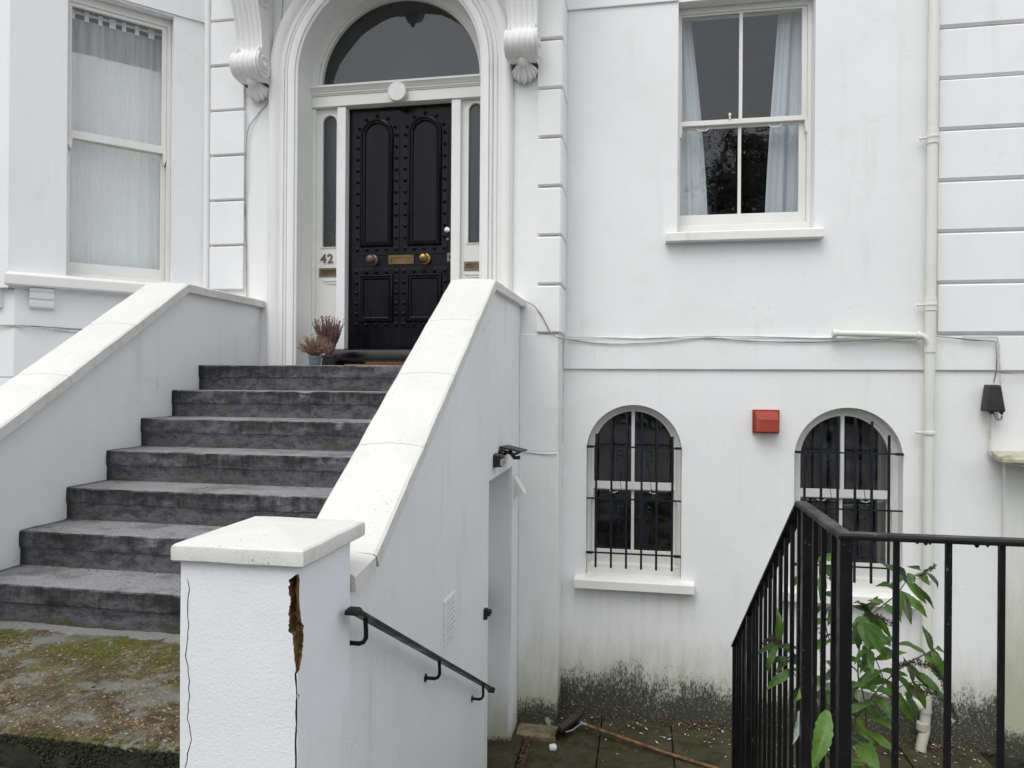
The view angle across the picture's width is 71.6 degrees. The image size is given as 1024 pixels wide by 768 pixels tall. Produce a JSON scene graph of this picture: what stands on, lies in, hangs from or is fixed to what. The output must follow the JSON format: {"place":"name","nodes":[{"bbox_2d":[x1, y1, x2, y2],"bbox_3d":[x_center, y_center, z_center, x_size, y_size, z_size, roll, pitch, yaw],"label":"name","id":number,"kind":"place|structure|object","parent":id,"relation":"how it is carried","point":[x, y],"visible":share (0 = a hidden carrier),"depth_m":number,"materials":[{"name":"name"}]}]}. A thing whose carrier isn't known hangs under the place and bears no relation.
{"place":"outdoors","nodes":[
{"label":"outdoors","id":0,"kind":"place"},
{"bbox_2d":[171,516,364,767],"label":"gate pier","id":1,"kind":"structure","parent":0,"point":[264,646],"depth_m":1.93,"materials":[{"name":"paint"}]},
{"bbox_2d":[549,743,556,751],"bbox_3d":[0.294,2.605,5.088,0.054,0.052,0.052,0,0,-4],"label":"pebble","id":2,"kind":"object","parent":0,"point":[553,747],"visible":1,"depth_m":5.07,"materials":[{"name":"white stone"}]},
{"bbox_2d":[487,714,1023,767],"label":"basement floor","id":3,"kind":"structure","parent":0,"point":[581,747],"depth_m":5.11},
{"bbox_2d":[555,709,719,767],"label":"broom","id":4,"kind":"object","parent":3,"relation":"on","point":[567,724],"visible":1,"depth_m":5.23,"materials":[{"name":"brown wood"}]},
{"bbox_2d":[515,709,992,767],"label":"leaf litter","id":5,"kind":"object","parent":3,"relation":"on","point":[523,757],"visible":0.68,"depth_m":5.34,"materials":[{"name":"brown plant"}]},
{"bbox_2d":[558,717,983,767],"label":"paint flake debris","id":6,"kind":"object","parent":3,"relation":"on","point":[729,744],"visible":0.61,"depth_m":5.25,"materials":[{"name":"white paint"}]},
{"bbox_2d":[757,553,961,767],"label":"buddleia","id":7,"kind":"object","parent":3,"relation":"on","point":[868,626],"visible":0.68,"depth_m":2.39,"materials":[{"name":"green plant"}]},
{"bbox_2d":[991,451,1023,758],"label":"side wall","id":8,"kind":"structure","parent":3,"relation":"on","point":[1012,500],"depth_m":5.09,"materials":[{"name":"paint"}]},
{"bbox_3d":[3.024,2.231,2.573,4.140,1.480,2.290,0,0,10],"label":"retaining wall","id":9,"kind":"object","parent":3,"relation":"on","visible":0},
{"bbox_2d":[731,501,1023,767],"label":"railing","id":10,"kind":"object","parent":9,"relation":"on","point":[749,733],"visible":0.99,"depth_m":2.19,"materials":[{"name":"black metal"}]},
{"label":"ground","id":11,"kind":"structure","parent":0,"visible":0},
{"bbox_2d":[0,282,264,569],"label":"stair wall","id":12,"kind":"structure","parent":11,"relation":"on","point":[75,407],"depth_m":4.18,"materials":[{"name":"white paint"}]},
{"bbox_2d":[317,278,525,767],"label":"stair wall","id":13,"kind":"structure","parent":11,"relation":"on","point":[422,490],"depth_m":3.41,"materials":[{"name":"white paint"}]},
{"bbox_2d":[344,606,494,701],"bbox_3d":[-0.324,1.249,3.165,0.090,1.136,2.090,0,0,10],"label":"handrail","id":14,"kind":"object","parent":13,"relation":"attached to","point":[363,616],"visible":0.91,"depth_m":2.66,"materials":[{"name":"black metal"}]},
{"bbox_2d":[443,591,454,651],"bbox_3d":[-0.307,1.160,3.479,0.006,0.240,0.186,0,0,10],"label":"air vent","id":15,"kind":"object","parent":13,"relation":"attached to","point":[449,623],"visible":1,"depth_m":3.47,"materials":[{"name":"white plastic"}]},
{"bbox_2d":[484,607,491,619],"bbox_3d":[-0.143,1.381,4.265,0.049,0.065,0.035,0,0,10],"label":"door catch","id":16,"kind":"object","parent":13,"relation":"attached to","point":[487,612],"depth_m":4.25,"materials":[{"name":"black plastic"}]},
{"bbox_2d":[493,445,526,467],"bbox_3d":[-0.008,0.473,4.720,0.152,0.127,0.503,0,0,10],"label":"security light","id":17,"kind":"object","parent":13,"relation":"attached to","point":[499,459],"visible":1,"depth_m":4.66,"materials":[{"name":"black plastic"}]},
{"bbox_2d":[513,473,525,498],"bbox_3d":[0.059,0.758,5.258,0.083,0.175,0.114,0,0,10],"label":"vent cowl","id":18,"kind":"object","parent":13,"relation":"attached to","point":[518,489],"visible":1,"depth_m":5.21,"materials":[{"name":"white plastic"}]},
{"bbox_2d":[0,0,1023,753],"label":"house","id":19,"kind":"structure","parent":11,"relation":"on","point":[386,176],"depth_m":5.52,"materials":[{"name":"paint"}]},
{"bbox_2d":[2,326,77,332],"bbox_3d":[-3.393,-0.388,5.474,1.548,0.100,0.281,0,0,-22],"label":"cable","id":20,"kind":"object","parent":19,"relation":"attached to","point":[41,328],"visible":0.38,"depth_m":5.29,"materials":[{"name":"grey plastic"}]},
{"bbox_2d":[0,325,81,329],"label":"cable","id":21,"kind":"object","parent":19,"relation":"attached to","point":[42,326],"visible":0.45,"depth_m":5.30,"materials":[{"name":"grey plastic"}]},
{"bbox_2d":[72,9,161,39],"bbox_3d":[-3.190,-2.905,5.768,0.732,0.075,0.024,0,0,-36],"label":"curtain pole","id":22,"kind":"object","parent":19,"relation":"attached to","point":[113,23],"visible":0.74,"depth_m":5.73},
{"bbox_2d":[69,19,160,269],"bbox_3d":[-3.198,-1.857,5.769,0.730,2.050,0.015,0,0,-36],"label":"sheer curtain","id":23,"kind":"object","parent":22,"relation":"hanging from","point":[90,115],"visible":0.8,"depth_m":5.73,"materials":[{"name":"white fabric"}]},
{"bbox_2d":[66,0,171,282],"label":"sash window","id":24,"kind":"structure","parent":19,"relation":"in","point":[163,43],"depth_m":5.87,"materials":[{"name":"beige paint"}]},
{"bbox_2d":[245,0,283,296],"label":"cable","id":25,"kind":"object","parent":19,"relation":"attached to","point":[245,179],"visible":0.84,"depth_m":5.86,"materials":[{"name":"grey plastic"}]},
{"bbox_2d":[348,103,451,347],"bbox_3d":[-0.945,-1.323,5.955,0.919,2.032,0.134,0,0,10],"label":"front door","id":26,"kind":"structure","parent":19,"relation":"in","point":[400,157],"depth_m":5.97,"materials":[{"name":"black paint"}]},
{"bbox_2d":[513,339,564,454],"bbox_3d":[0.151,0.089,5.352,0.214,0.901,0.692,0,0,44],"label":"cable","id":27,"kind":"object","parent":19,"relation":"attached to","point":[563,411],"visible":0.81,"depth_m":5.54,"materials":[{"name":"white plastic"}]},
{"bbox_2d":[526,301,566,338],"bbox_3d":[0.318,-0.490,5.463,0.392,0.294,0.193,0,0,-32],"label":"cable","id":28,"kind":"object","parent":19,"relation":"attached to","point":[545,322],"visible":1,"depth_m":5.39,"materials":[{"name":"white plastic"}]},
{"bbox_2d":[586,414,681,570],"bbox_3d":[0.958,0.850,5.605,0.737,1.220,0.030,0,0,10],"label":"window grille","id":29,"kind":"object","parent":19,"relation":"attached to","point":[656,500],"depth_m":5.60,"materials":[{"name":"black metal"}]},
{"bbox_2d":[574,405,694,594],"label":"arched window","id":30,"kind":"structure","parent":19,"relation":"in","point":[601,577],"depth_m":8.40,"materials":[{"name":"beige paint"}]},
{"bbox_2d":[680,20,706,215],"bbox_3d":[1.473,-2.087,5.786,0.249,1.785,0.044,0,0,10],"label":"curtain","id":31,"kind":"object","parent":19,"relation":"hanging from","point":[693,197],"visible":0.71,"depth_m":5.79,"materials":[{"name":"white fabric"}]},
{"bbox_2d":[567,336,867,338],"bbox_3d":[1.769,-0.359,5.436,2.709,0.027,0.025,0,0,10],"label":"cable","id":32,"kind":"object","parent":19,"relation":"attached to","point":[721,336],"visible":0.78,"depth_m":5.46,"materials":[{"name":"white plastic"}]},
{"bbox_2d":[566,337,910,344],"bbox_3d":[1.709,-0.333,5.444,2.589,0.054,0.021,0,0,10],"label":"cable","id":33,"kind":"object","parent":19,"relation":"attached to","point":[739,340],"visible":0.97,"depth_m":5.44,"materials":[{"name":"grey plastic"}]},
{"bbox_2d":[665,0,824,242],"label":"sash window","id":34,"kind":"structure","parent":19,"relation":"in","point":[735,57],"depth_m":7.00,"materials":[{"name":"beige paint"}]},
{"bbox_2d":[752,409,779,432],"bbox_3d":[1.932,0.284,5.386,0.196,0.178,0.106,0,0,10],"label":"alarm box","id":35,"kind":"object","parent":19,"relation":"attached to","point":[765,421],"visible":1,"depth_m":5.36,"materials":[{"name":"red plastic"}]},
{"bbox_2d":[765,11,801,212],"bbox_3d":[2.185,-2.082,5.668,0.315,1.785,0.049,0,0,14],"label":"curtain","id":36,"kind":"object","parent":19,"relation":"hanging from","point":[782,183],"visible":0.67,"depth_m":5.66,"materials":[{"name":"white fabric"}]},
{"bbox_2d":[795,418,903,583],"bbox_3d":[2.521,0.869,5.321,0.760,1.232,0.030,0,0,10],"label":"window grille","id":37,"kind":"object","parent":19,"relation":"attached to","point":[854,509],"depth_m":5.30,"materials":[{"name":"black metal"}]},
{"bbox_2d":[788,408,917,608],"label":"arched window","id":38,"kind":"structure","parent":19,"relation":"in","point":[863,591],"depth_m":7.45,"materials":[{"name":"beige paint"}]},
{"bbox_2d":[817,675,922,710],"bbox_3d":[2.633,2.281,5.248,0.744,0.192,0.067,0,0,12],"label":"waste pipe","id":39,"kind":"object","parent":19,"relation":"attached to","point":[919,704],"visible":0.29,"depth_m":5.20,"materials":[{"name":"white plastic"}]},
{"bbox_2d":[831,329,928,345],"bbox_3d":[2.718,-0.324,5.214,0.690,0.161,0.070,0,0,10],"label":"waste pipe","id":40,"kind":"object","parent":19,"relation":"attached to","point":[916,335],"visible":1,"depth_m":5.20,"materials":[{"name":"white plastic"}]},
{"bbox_2d":[877,432,887,563],"bbox_3d":[2.961,0.921,5.550,0.185,1.800,0.046,0,0,10],"label":"curtain","id":41,"kind":"object","parent":19,"relation":"hanging from","point":[882,475],"visible":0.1,"depth_m":5.56,"materials":[{"name":"grey fabric"}]},
{"bbox_2d":[915,0,939,752],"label":"downpipe","id":42,"kind":"object","parent":19,"relation":"attached to","point":[928,432],"visible":0.87,"depth_m":5.14,"materials":[{"name":"white plastic"}]},
{"bbox_2d":[936,336,997,382],"bbox_3d":[3.293,-0.180,5.154,0.416,0.348,0.019,0,0,10],"label":"cable","id":43,"kind":"object","parent":19,"relation":"attached to","point":[979,340],"visible":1,"depth_m":5.12,"materials":[{"name":"grey plastic"}]},
{"bbox_2d":[963,336,1000,385],"bbox_3d":[3.400,-0.073,5.134,0.254,0.553,0.011,0,0,10],"label":"cable","id":44,"kind":"object","parent":19,"relation":"attached to","point":[998,350],"visible":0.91,"depth_m":5.11,"materials":[{"name":"white plastic"}]},
{"bbox_2d":[980,385,1004,413],"bbox_3d":[3.452,0.110,5.087,0.134,0.211,0.094,0,0,10],"label":"junction box","id":45,"kind":"object","parent":19,"relation":"attached to","point":[992,402],"visible":1,"depth_m":5.05,"materials":[{"name":"black plastic"}]},
{"bbox_2d":[988,412,1023,466],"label":"cable","id":46,"kind":"object","parent":19,"relation":"attached to","point":[989,439],"visible":0.82,"depth_m":5.12,"materials":[{"name":"white plastic"}]},
{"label":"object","id":47,"kind":"structure","parent":0,"visible":0},
{"bbox_2d":[0,621,179,767],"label":"entrance slab","id":48,"kind":"structure","parent":47,"relation":"on","point":[18,755],"depth_m":2.54,"materials":[{"name":"concrete"}]},
{"bbox_2d":[0,733,179,767],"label":"moss","id":49,"kind":"object","parent":48,"relation":"on","point":[158,761],"visible":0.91,"depth_m":2.18,"materials":[{"name":"green plant"}]},
{"bbox_2d":[0,634,179,747],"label":"gravel","id":50,"kind":"structure","parent":48,"relation":"on","point":[118,721],"depth_m":2.46,"materials":[{"name":"gravel"}]},
{"bbox_2d":[0,633,179,753],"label":"moss","id":51,"kind":"object","parent":48,"relation":"on","point":[151,744],"visible":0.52,"depth_m":2.78,"materials":[{"name":"green plant"}]},
{"bbox_2d":[0,365,402,633],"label":"entrance staircase","id":52,"kind":"structure","parent":48,"relation":"on","point":[173,495],"depth_m":3.91,"materials":[{"name":"concrete"}]},
{"bbox_2d":[20,389,352,584],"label":"leaf litter","id":53,"kind":"object","parent":52,"relation":"on","point":[140,483],"visible":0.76,"depth_m":3.88,"materials":[{"name":"brown plant"}]},
{"bbox_2d":[298,333,334,364],"bbox_3d":[-1.508,-0.264,5.459,0.292,0.261,0.249,0,0,10],"label":"potted heather","id":54,"kind":"object","parent":52,"relation":"on","point":[315,349],"visible":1,"depth_m":5.42,"materials":[{"name":"plant"}]},
{"bbox_2d":[312,315,345,364],"bbox_3d":[-1.476,-0.346,5.713,0.264,0.425,0.202,0,0,-16],"label":"potted heather","id":55,"kind":"object","parent":52,"relation":"on","point":[328,331],"visible":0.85,"depth_m":5.67,"materials":[{"name":"plant"}]},
{"bbox_2d":[345,362,404,365],"bbox_3d":[-0.775,-0.143,5.152,0.750,0.028,0.420,0,0,10],"label":"doormat","id":56,"kind":"object","parent":52,"relation":"on","point":[386,363],"visible":0.24,"depth_m":5.02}
]}

